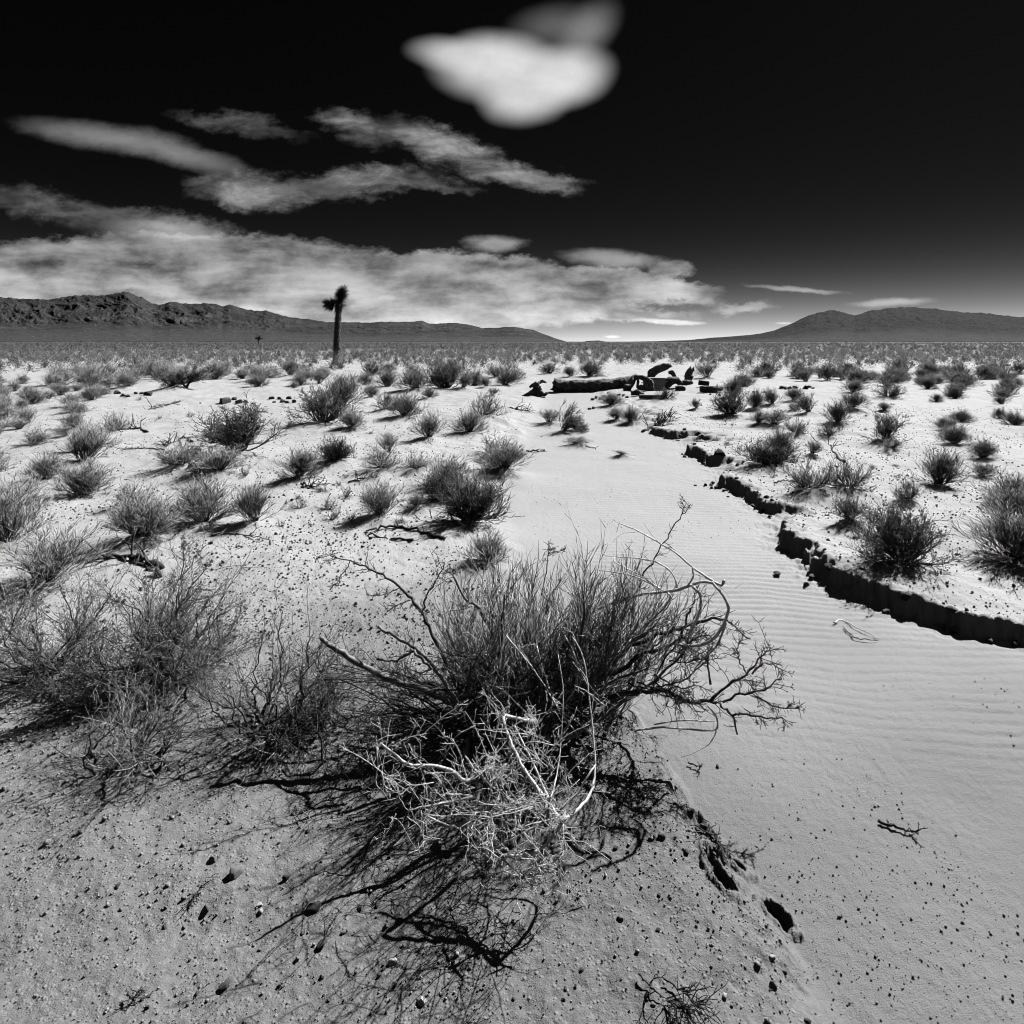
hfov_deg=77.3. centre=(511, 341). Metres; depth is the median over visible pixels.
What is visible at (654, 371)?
bent log
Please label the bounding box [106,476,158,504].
desert shrub
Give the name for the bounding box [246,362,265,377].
desert shrub
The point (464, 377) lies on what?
desert shrub
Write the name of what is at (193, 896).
dead branch
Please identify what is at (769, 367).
desert shrub
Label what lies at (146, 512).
desert shrub
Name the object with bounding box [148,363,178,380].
desert shrub
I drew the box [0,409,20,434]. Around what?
desert shrub
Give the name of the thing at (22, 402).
desert shrub
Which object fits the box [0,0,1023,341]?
sky
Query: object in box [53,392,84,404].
desert shrub
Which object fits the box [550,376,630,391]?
fallen log
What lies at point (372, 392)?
desert shrub
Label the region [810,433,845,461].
dead branch
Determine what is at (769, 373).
desert shrub
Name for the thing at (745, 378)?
desert shrub
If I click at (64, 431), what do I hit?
desert shrub
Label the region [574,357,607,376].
desert shrub
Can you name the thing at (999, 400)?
desert shrub
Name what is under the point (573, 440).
desert shrub
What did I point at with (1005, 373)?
desert shrub
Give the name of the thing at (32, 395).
desert shrub
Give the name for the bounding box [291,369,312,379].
desert shrub
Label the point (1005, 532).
desert shrub
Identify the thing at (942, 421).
desert shrub
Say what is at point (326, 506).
dry tuft
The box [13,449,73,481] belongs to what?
desert shrub
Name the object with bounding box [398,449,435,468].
desert shrub
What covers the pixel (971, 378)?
desert shrub
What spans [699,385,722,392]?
log fragment
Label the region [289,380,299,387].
desert shrub
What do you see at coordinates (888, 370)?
desert shrub
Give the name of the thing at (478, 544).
desert shrub
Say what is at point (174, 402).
dead branch
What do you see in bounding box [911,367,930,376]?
desert shrub
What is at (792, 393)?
desert shrub
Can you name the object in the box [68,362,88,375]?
desert shrub
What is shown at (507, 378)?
desert shrub
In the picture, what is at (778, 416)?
desert shrub
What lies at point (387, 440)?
desert shrub
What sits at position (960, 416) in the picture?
desert shrub
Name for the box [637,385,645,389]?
pale rock
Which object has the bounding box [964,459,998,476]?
desert shrub
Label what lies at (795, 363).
desert shrub
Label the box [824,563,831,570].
stone
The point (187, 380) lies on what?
desert shrub
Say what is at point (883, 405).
desert shrub
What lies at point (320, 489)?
dry tuft
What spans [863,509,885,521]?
dry tuft
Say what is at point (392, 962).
stone
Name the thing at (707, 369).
desert shrub
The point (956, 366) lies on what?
desert shrub
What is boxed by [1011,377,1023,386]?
desert shrub
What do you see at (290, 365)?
desert shrub
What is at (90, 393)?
desert shrub
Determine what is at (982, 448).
desert shrub
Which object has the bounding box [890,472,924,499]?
desert shrub
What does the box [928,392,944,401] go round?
desert shrub
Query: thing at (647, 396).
wooden plank
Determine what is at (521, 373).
desert shrub
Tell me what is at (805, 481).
desert shrub
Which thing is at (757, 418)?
desert shrub
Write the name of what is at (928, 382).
desert shrub
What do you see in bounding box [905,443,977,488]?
desert shrub
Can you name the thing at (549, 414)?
desert shrub
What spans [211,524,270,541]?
dead branch
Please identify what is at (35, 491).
desert shrub
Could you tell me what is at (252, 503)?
desert shrub
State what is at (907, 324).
hills
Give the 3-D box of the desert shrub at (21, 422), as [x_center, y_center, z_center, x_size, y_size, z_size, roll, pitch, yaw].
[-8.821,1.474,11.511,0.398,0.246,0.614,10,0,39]
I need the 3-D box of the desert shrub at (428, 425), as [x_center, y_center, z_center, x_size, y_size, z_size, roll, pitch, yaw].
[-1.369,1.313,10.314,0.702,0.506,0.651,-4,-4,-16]
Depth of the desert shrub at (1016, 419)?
12.17 m
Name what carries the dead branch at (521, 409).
on the ground
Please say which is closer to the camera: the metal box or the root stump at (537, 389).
the root stump at (537, 389)
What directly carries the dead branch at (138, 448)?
on the ground
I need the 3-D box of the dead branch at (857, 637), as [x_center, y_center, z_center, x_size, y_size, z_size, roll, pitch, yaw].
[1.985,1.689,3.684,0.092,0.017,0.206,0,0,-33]
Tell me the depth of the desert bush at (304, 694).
2.64 m
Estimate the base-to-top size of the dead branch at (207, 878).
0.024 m
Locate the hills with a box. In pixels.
[635,307,1023,341]
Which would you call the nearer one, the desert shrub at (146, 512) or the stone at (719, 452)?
the desert shrub at (146, 512)
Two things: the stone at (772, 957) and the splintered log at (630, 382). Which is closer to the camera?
the stone at (772, 957)
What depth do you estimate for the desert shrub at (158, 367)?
26.77 m
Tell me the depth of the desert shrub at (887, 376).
23.21 m
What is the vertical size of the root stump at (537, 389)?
0.601 m
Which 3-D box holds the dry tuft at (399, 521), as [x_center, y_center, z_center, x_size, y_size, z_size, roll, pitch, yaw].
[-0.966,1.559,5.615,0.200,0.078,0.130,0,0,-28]
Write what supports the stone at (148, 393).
on the ground
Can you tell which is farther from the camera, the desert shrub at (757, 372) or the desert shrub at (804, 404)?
the desert shrub at (757, 372)
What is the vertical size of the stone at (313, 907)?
0.017 m
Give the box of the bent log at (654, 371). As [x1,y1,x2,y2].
[647,363,676,376]
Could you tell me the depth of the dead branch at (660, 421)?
12.94 m
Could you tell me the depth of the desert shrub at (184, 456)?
7.84 m
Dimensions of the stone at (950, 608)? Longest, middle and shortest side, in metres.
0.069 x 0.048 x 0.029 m
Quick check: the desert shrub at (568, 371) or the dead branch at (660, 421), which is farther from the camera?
the desert shrub at (568, 371)
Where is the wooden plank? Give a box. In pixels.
[639,394,664,398]
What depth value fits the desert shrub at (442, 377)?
21.01 m
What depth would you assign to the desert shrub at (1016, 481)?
6.29 m
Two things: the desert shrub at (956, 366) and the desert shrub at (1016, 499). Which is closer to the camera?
the desert shrub at (1016, 499)
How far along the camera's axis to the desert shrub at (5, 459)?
8.07 m
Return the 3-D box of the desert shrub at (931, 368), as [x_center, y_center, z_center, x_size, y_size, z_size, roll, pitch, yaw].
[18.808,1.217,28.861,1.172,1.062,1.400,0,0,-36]
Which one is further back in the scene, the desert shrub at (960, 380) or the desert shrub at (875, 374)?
the desert shrub at (875, 374)
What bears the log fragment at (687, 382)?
on the ground
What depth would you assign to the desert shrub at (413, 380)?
20.20 m
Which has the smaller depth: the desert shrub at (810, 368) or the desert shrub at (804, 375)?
the desert shrub at (804, 375)
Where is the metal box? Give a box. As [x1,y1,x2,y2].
[643,377,665,389]
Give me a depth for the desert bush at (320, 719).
2.55 m
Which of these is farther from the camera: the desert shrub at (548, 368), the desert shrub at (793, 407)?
the desert shrub at (548, 368)
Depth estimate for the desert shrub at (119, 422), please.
11.17 m
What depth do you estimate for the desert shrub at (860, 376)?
24.36 m
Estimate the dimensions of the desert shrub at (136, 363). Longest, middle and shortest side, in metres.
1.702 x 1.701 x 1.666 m
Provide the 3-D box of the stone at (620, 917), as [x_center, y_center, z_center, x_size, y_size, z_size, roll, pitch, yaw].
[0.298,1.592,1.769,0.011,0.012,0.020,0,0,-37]
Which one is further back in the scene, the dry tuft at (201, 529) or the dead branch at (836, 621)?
the dry tuft at (201, 529)
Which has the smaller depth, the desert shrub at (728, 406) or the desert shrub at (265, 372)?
the desert shrub at (728, 406)
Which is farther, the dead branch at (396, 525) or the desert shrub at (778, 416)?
the desert shrub at (778, 416)
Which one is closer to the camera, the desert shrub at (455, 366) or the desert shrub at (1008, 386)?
the desert shrub at (1008, 386)
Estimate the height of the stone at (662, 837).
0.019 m
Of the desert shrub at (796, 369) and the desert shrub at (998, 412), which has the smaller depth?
the desert shrub at (998, 412)
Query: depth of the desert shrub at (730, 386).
17.97 m
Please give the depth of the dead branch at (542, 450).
10.09 m
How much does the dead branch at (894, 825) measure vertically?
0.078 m
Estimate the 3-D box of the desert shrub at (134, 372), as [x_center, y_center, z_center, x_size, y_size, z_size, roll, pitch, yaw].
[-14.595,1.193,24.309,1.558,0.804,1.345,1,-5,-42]
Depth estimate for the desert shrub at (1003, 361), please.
29.66 m
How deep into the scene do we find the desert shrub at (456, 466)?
7.00 m
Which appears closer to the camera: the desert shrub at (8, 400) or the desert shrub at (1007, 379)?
the desert shrub at (8, 400)
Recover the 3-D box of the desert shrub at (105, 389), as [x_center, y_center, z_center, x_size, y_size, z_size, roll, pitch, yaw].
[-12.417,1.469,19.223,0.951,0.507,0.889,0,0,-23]
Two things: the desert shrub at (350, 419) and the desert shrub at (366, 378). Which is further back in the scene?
the desert shrub at (366, 378)
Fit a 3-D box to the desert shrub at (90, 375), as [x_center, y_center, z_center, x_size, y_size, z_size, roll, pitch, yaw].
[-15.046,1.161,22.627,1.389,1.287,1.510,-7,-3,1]
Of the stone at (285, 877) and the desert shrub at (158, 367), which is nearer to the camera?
the stone at (285, 877)
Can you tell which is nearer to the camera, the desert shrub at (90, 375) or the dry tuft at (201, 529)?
the dry tuft at (201, 529)
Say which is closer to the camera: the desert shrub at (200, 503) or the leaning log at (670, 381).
the desert shrub at (200, 503)
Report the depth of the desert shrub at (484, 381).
21.14 m
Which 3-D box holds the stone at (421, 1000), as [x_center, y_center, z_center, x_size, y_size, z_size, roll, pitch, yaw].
[-0.221,1.607,1.558,0.025,0.020,0.015,0,0,16]
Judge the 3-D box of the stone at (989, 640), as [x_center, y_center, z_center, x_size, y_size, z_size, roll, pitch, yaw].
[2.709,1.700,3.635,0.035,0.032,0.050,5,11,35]
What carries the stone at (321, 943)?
on the ground
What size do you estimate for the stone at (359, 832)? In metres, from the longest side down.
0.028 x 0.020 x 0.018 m
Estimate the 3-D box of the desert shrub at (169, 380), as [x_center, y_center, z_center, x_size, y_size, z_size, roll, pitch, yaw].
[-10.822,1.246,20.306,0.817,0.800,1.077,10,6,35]
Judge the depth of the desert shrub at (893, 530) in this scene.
4.49 m
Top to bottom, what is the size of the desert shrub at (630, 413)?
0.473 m
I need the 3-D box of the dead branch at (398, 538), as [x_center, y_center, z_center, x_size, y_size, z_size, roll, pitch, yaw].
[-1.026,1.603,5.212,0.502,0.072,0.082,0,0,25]
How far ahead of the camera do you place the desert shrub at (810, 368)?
30.68 m
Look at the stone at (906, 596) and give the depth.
3.98 m
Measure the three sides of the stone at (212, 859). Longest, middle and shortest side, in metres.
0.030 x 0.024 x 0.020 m
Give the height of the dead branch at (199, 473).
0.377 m
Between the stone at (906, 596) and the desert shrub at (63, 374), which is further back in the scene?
the desert shrub at (63, 374)
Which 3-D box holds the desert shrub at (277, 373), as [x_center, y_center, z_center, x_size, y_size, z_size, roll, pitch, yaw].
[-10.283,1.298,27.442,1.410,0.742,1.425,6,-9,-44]
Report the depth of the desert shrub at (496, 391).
18.26 m
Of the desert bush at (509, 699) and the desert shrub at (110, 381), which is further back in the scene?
the desert shrub at (110, 381)
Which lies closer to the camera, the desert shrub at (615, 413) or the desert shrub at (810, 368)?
the desert shrub at (615, 413)
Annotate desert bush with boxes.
[0,546,147,708]
[4,519,295,735]
[15,653,227,816]
[148,578,369,776]
[210,642,418,792]
[288,495,805,915]
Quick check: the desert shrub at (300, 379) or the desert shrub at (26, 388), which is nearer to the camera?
the desert shrub at (26, 388)
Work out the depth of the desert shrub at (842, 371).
26.91 m
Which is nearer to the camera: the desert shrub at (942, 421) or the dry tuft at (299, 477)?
the dry tuft at (299, 477)
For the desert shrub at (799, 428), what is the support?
on the ground
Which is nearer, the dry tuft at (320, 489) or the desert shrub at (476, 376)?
the dry tuft at (320, 489)
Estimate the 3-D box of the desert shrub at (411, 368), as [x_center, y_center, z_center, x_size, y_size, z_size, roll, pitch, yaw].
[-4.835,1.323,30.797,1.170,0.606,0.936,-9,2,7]
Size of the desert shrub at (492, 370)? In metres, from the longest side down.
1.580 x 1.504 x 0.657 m
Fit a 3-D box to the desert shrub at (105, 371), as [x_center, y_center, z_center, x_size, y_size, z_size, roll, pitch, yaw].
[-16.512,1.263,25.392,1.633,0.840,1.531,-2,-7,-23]
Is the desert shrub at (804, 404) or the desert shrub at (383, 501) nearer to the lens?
the desert shrub at (383, 501)
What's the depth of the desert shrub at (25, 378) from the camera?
23.85 m
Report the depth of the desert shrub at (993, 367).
27.73 m
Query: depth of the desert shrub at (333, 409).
11.95 m
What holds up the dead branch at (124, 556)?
on the ground
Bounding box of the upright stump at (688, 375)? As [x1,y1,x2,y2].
[684,366,694,379]
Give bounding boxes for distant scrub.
[0,341,1023,372]
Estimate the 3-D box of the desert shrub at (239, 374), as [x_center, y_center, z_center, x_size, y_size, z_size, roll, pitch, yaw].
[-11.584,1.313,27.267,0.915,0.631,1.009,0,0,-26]
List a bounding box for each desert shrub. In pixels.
[0,373,7,382]
[0,381,16,398]
[0,390,16,413]
[0,398,19,419]
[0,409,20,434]
[0,447,22,481]
[0,448,17,469]
[0,469,65,510]
[0,473,60,548]
[0,514,126,602]
[2,378,23,390]
[4,405,42,422]
[9,418,40,430]
[11,397,32,408]
[12,374,32,383]
[12,385,52,404]
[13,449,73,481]
[17,426,60,444]
[19,384,29,392]
[39,372,66,386]
[41,389,57,398]
[41,452,123,499]
[42,362,80,384]
[43,421,122,460]
[45,381,71,395]
[49,423,72,436]
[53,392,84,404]
[57,399,96,412]
[57,408,87,429]
[62,402,87,416]
[64,417,117,446]
[67,360,112,386]
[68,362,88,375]
[69,382,84,390]
[75,364,113,380]
[77,384,107,400]
[88,382,114,394]
[89,479,192,549]
[96,363,119,376]
[98,375,118,387]
[98,408,132,431]
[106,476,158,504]
[108,363,149,379]
[111,369,143,388]
[120,348,157,372]
[138,357,167,377]
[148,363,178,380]
[149,359,176,378]
[151,431,205,466]
[152,389,290,459]
[153,369,189,389]
[158,362,213,387]
[158,472,247,529]
[177,444,252,474]
[183,370,197,382]
[196,358,234,378]
[216,359,233,368]
[221,477,289,531]
[222,366,233,375]
[230,366,249,378]
[238,364,274,378]
[245,373,273,386]
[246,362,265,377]
[262,365,283,377]
[267,445,325,479]
[278,357,302,374]
[279,376,364,425]
[287,364,314,378]
[288,372,308,385]
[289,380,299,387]
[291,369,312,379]
[311,365,329,383]
[312,365,334,379]
[312,432,357,463]
[320,370,378,406]
[336,407,367,431]
[354,476,407,520]
[356,370,377,384]
[357,442,408,470]
[360,356,385,374]
[363,381,380,397]
[370,367,401,386]
[370,390,400,410]
[374,430,399,451]
[380,361,400,371]
[385,389,432,419]
[388,362,433,389]
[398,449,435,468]
[402,363,421,373]
[403,493,427,506]
[407,407,449,436]
[412,449,482,485]
[414,464,524,530]
[415,467,469,500]
[418,384,439,398]
[422,356,468,387]
[440,406,490,432]
[447,358,464,375]
[454,369,472,386]
[457,526,512,571]
[458,366,490,385]
[465,436,534,475]
[468,382,506,417]
[476,429,519,454]
[478,376,492,385]
[483,365,505,376]
[487,387,501,393]
[492,364,525,384]
[509,369,526,378]
[536,359,560,373]
[536,407,564,421]
[558,398,589,433]
[561,436,593,446]
[562,365,577,376]
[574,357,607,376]
[595,389,627,405]
[606,406,626,419]
[610,450,631,455]
[619,404,646,423]
[651,386,678,400]
[688,397,701,407]
[692,360,720,377]
[707,384,752,417]
[720,376,747,395]
[729,435,801,466]
[730,371,759,386]
[744,365,764,377]
[745,385,766,409]
[748,407,768,423]
[751,359,779,375]
[758,407,802,424]
[758,424,806,457]
[760,368,776,378]
[760,386,784,403]
[781,386,809,399]
[781,452,835,492]
[783,358,808,372]
[783,416,812,433]
[787,399,801,409]
[788,365,812,378]
[789,390,817,411]
[793,367,813,381]
[803,437,826,453]
[805,366,815,373]
[812,364,834,377]
[815,362,843,380]
[815,417,844,436]
[815,449,880,491]
[818,398,856,422]
[829,491,873,529]
[830,390,875,407]
[834,366,852,378]
[836,379,872,391]
[837,362,860,371]
[839,497,963,575]
[841,367,866,383]
[844,367,876,382]
[857,408,913,442]
[862,369,879,379]
[866,371,907,385]
[870,377,906,397]
[874,364,910,382]
[877,401,891,409]
[878,434,905,447]
[885,355,913,372]
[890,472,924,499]
[895,366,911,376]
[899,367,913,380]
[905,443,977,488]
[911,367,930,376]
[912,357,943,374]
[912,374,928,384]
[917,374,940,388]
[924,371,944,379]
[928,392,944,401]
[928,414,961,429]
[929,421,973,444]
[933,375,944,383]
[936,362,987,379]
[937,363,954,375]
[938,493,1023,572]
[939,382,965,392]
[942,383,969,398]
[944,367,986,386]
[947,408,976,422]
[954,376,973,386]
[954,382,970,391]
[961,436,1001,457]
[961,464,1023,505]
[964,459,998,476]
[969,363,998,379]
[975,478,1023,520]
[977,358,1011,368]
[983,363,1002,378]
[983,381,1021,396]
[988,387,1013,399]
[988,407,1006,418]
[990,395,1011,403]
[992,367,1023,381]
[996,408,1023,425]
[998,374,1019,389]
[1004,360,1023,372]
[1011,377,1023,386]
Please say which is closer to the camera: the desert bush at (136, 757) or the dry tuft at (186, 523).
the desert bush at (136, 757)
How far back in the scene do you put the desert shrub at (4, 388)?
17.57 m
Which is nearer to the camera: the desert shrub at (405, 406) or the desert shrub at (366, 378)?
the desert shrub at (405, 406)
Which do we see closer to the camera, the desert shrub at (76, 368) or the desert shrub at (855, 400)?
the desert shrub at (855, 400)
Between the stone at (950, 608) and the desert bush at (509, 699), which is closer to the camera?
the desert bush at (509, 699)
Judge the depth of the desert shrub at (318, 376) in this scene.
24.49 m
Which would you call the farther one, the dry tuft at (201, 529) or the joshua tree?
the joshua tree
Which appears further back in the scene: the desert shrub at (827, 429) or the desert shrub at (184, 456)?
the desert shrub at (827, 429)
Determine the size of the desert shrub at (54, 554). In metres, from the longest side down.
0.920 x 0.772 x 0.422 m
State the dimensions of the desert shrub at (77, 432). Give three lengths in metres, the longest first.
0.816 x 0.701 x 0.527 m
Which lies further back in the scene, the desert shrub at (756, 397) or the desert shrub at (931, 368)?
the desert shrub at (931, 368)
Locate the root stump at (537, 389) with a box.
[522,379,547,396]
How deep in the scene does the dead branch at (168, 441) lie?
10.04 m
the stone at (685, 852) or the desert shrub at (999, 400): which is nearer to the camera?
the stone at (685, 852)
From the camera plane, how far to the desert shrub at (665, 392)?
17.04 m
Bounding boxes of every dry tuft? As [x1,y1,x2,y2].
[175,516,201,530]
[191,525,207,532]
[239,464,251,476]
[286,497,311,508]
[290,474,302,479]
[312,484,330,492]
[314,496,341,509]
[320,507,342,520]
[337,485,354,498]
[343,509,357,522]
[363,470,382,477]
[393,517,409,522]
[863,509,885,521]
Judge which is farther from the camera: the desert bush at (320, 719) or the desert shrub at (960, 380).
the desert shrub at (960, 380)
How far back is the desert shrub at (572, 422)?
12.09 m
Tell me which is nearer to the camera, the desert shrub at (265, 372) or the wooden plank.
the wooden plank
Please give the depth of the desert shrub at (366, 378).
23.61 m
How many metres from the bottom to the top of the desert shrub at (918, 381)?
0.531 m
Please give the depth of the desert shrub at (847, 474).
6.78 m
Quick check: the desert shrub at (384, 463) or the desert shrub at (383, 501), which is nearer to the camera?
the desert shrub at (383, 501)
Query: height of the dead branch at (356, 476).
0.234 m
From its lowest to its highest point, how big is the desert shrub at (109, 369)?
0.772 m
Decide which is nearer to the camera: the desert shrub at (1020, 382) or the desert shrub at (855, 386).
the desert shrub at (855, 386)
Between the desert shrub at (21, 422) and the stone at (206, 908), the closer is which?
the stone at (206, 908)
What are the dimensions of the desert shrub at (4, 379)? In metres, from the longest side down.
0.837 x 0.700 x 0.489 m
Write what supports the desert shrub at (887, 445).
on the ground
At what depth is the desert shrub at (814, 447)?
8.82 m
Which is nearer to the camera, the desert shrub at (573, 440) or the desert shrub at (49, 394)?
the desert shrub at (573, 440)
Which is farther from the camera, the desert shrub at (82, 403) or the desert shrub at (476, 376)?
the desert shrub at (476, 376)
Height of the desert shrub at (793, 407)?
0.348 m
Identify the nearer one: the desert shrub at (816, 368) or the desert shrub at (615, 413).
the desert shrub at (615, 413)
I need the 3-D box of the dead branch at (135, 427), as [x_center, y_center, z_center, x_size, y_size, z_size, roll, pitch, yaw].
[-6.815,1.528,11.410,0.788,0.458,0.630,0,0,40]
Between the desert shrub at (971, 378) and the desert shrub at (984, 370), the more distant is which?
the desert shrub at (984, 370)
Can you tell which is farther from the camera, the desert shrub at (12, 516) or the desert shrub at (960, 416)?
the desert shrub at (960, 416)
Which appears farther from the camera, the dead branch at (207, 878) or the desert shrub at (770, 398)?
the desert shrub at (770, 398)
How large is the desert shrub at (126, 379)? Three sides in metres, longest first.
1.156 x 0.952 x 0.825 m
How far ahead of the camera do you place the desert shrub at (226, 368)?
29.84 m
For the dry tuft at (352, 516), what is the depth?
5.71 m
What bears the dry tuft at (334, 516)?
on the ground
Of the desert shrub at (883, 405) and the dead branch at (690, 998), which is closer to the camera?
the dead branch at (690, 998)
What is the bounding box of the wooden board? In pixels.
[698,380,708,385]
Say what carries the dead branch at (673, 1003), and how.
on the ground
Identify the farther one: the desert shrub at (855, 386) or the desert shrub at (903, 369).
the desert shrub at (903, 369)
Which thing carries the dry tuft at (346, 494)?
on the ground
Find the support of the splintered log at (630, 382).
on the ground
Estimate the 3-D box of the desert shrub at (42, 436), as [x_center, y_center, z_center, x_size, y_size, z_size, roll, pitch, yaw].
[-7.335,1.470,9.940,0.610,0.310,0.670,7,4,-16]
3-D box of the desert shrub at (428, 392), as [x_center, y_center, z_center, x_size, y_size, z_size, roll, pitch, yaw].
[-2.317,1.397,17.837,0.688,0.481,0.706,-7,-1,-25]
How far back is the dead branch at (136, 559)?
4.56 m
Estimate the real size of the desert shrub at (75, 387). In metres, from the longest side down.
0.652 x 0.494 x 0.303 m
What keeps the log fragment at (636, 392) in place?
on the ground
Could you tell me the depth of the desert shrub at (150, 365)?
28.42 m
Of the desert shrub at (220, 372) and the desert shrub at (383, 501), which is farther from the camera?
the desert shrub at (220, 372)
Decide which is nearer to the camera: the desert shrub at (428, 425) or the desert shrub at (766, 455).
the desert shrub at (766, 455)
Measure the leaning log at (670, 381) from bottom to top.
0.479 m
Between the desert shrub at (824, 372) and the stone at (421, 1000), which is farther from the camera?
the desert shrub at (824, 372)
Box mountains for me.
[0,292,604,341]
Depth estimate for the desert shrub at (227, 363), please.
35.11 m
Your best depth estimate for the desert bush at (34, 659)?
3.13 m
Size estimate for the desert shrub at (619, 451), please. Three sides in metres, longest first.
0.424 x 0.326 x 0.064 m
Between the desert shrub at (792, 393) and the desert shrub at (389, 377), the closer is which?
the desert shrub at (792, 393)
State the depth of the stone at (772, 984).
1.61 m
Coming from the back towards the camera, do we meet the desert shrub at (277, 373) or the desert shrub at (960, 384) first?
the desert shrub at (277, 373)
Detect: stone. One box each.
[143,391,152,395]
[201,905,209,913]
[207,856,216,863]
[218,980,229,990]
[219,397,230,404]
[228,864,243,879]
[282,874,289,880]
[306,901,320,911]
[316,938,326,949]
[355,828,362,835]
[388,957,397,966]
[417,995,426,1006]
[618,913,622,920]
[658,833,665,840]
[683,849,688,855]
[687,808,694,813]
[714,449,725,455]
[769,954,775,960]
[769,981,777,987]
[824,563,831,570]
[882,609,889,613]
[900,591,911,600]
[945,605,957,610]
[985,637,992,643]
[1012,640,1019,646]
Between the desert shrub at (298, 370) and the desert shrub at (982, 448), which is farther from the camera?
the desert shrub at (298, 370)
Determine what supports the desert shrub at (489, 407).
on the ground
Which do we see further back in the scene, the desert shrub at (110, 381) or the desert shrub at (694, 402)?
the desert shrub at (110, 381)
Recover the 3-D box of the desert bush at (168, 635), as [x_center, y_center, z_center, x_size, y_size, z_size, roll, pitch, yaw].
[-1.637,1.406,3.051,0.986,0.888,1.002,0,0,0]
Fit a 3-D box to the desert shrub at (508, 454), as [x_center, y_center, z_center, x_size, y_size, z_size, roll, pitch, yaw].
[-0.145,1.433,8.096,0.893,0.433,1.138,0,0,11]
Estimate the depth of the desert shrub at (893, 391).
17.89 m
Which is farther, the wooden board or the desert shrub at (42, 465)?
the wooden board
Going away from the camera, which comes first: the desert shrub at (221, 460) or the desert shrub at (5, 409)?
the desert shrub at (221, 460)
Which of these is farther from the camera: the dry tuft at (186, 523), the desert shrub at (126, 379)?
the desert shrub at (126, 379)
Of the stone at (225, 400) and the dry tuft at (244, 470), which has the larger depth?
the stone at (225, 400)
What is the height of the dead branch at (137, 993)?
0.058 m
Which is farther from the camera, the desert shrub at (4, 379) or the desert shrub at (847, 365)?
the desert shrub at (847, 365)
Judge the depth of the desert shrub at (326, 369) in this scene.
26.35 m
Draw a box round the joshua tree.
[321,285,348,363]
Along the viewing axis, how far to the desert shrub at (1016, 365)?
31.35 m
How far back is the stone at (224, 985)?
1.60 m
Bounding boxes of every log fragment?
[630,389,643,395]
[675,385,685,390]
[681,380,692,385]
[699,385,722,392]
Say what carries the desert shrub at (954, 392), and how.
on the ground
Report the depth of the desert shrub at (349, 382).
15.35 m
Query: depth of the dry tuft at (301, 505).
6.16 m
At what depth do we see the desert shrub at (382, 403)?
14.48 m
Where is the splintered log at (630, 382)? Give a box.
[622,374,653,390]
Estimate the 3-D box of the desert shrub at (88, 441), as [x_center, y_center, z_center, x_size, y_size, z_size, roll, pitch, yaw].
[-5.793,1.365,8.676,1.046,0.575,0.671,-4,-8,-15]
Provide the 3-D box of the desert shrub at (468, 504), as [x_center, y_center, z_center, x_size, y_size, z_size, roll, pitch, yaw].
[-0.392,1.437,5.625,1.008,0.719,0.699,-7,-6,-21]
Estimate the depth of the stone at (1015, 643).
3.58 m
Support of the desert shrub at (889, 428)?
on the ground
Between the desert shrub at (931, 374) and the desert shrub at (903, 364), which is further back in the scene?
the desert shrub at (903, 364)
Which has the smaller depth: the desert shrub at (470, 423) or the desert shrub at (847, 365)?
the desert shrub at (470, 423)
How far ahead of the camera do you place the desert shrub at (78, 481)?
6.67 m
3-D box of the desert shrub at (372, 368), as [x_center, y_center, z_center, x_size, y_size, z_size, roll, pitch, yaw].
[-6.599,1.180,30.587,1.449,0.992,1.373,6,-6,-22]
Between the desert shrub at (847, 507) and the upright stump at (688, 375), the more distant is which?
the upright stump at (688, 375)
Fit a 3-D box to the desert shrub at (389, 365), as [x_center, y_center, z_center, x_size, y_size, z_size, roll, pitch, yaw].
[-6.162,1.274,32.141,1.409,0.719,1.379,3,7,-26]
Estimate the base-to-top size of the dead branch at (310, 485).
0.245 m
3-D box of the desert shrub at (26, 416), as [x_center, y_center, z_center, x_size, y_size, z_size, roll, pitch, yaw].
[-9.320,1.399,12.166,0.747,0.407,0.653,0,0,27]
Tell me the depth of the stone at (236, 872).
1.93 m
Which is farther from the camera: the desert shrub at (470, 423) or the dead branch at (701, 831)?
the desert shrub at (470, 423)
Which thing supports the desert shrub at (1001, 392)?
on the ground
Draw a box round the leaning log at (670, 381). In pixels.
[665,376,682,388]
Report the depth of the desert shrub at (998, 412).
13.23 m
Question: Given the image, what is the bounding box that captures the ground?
[0,342,1023,1023]
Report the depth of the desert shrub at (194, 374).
20.65 m
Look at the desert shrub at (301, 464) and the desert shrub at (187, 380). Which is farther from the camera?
the desert shrub at (187, 380)
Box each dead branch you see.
[85,527,164,569]
[112,442,163,450]
[119,413,148,434]
[125,985,153,1010]
[128,544,161,577]
[144,397,180,409]
[152,432,193,446]
[182,885,204,910]
[190,460,205,485]
[204,872,218,881]
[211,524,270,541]
[300,475,332,488]
[348,470,367,482]
[364,531,413,540]
[365,520,445,539]
[509,398,533,412]
[526,449,546,452]
[638,965,717,1023]
[641,406,680,431]
[663,975,729,1023]
[688,761,702,769]
[689,817,733,859]
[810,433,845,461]
[833,619,878,638]
[843,626,878,640]
[877,818,926,834]
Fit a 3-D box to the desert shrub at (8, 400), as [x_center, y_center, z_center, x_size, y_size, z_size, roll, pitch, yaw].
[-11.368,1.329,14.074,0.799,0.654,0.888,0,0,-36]
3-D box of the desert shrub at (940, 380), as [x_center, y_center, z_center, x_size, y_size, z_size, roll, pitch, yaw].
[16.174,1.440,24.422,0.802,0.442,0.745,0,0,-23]

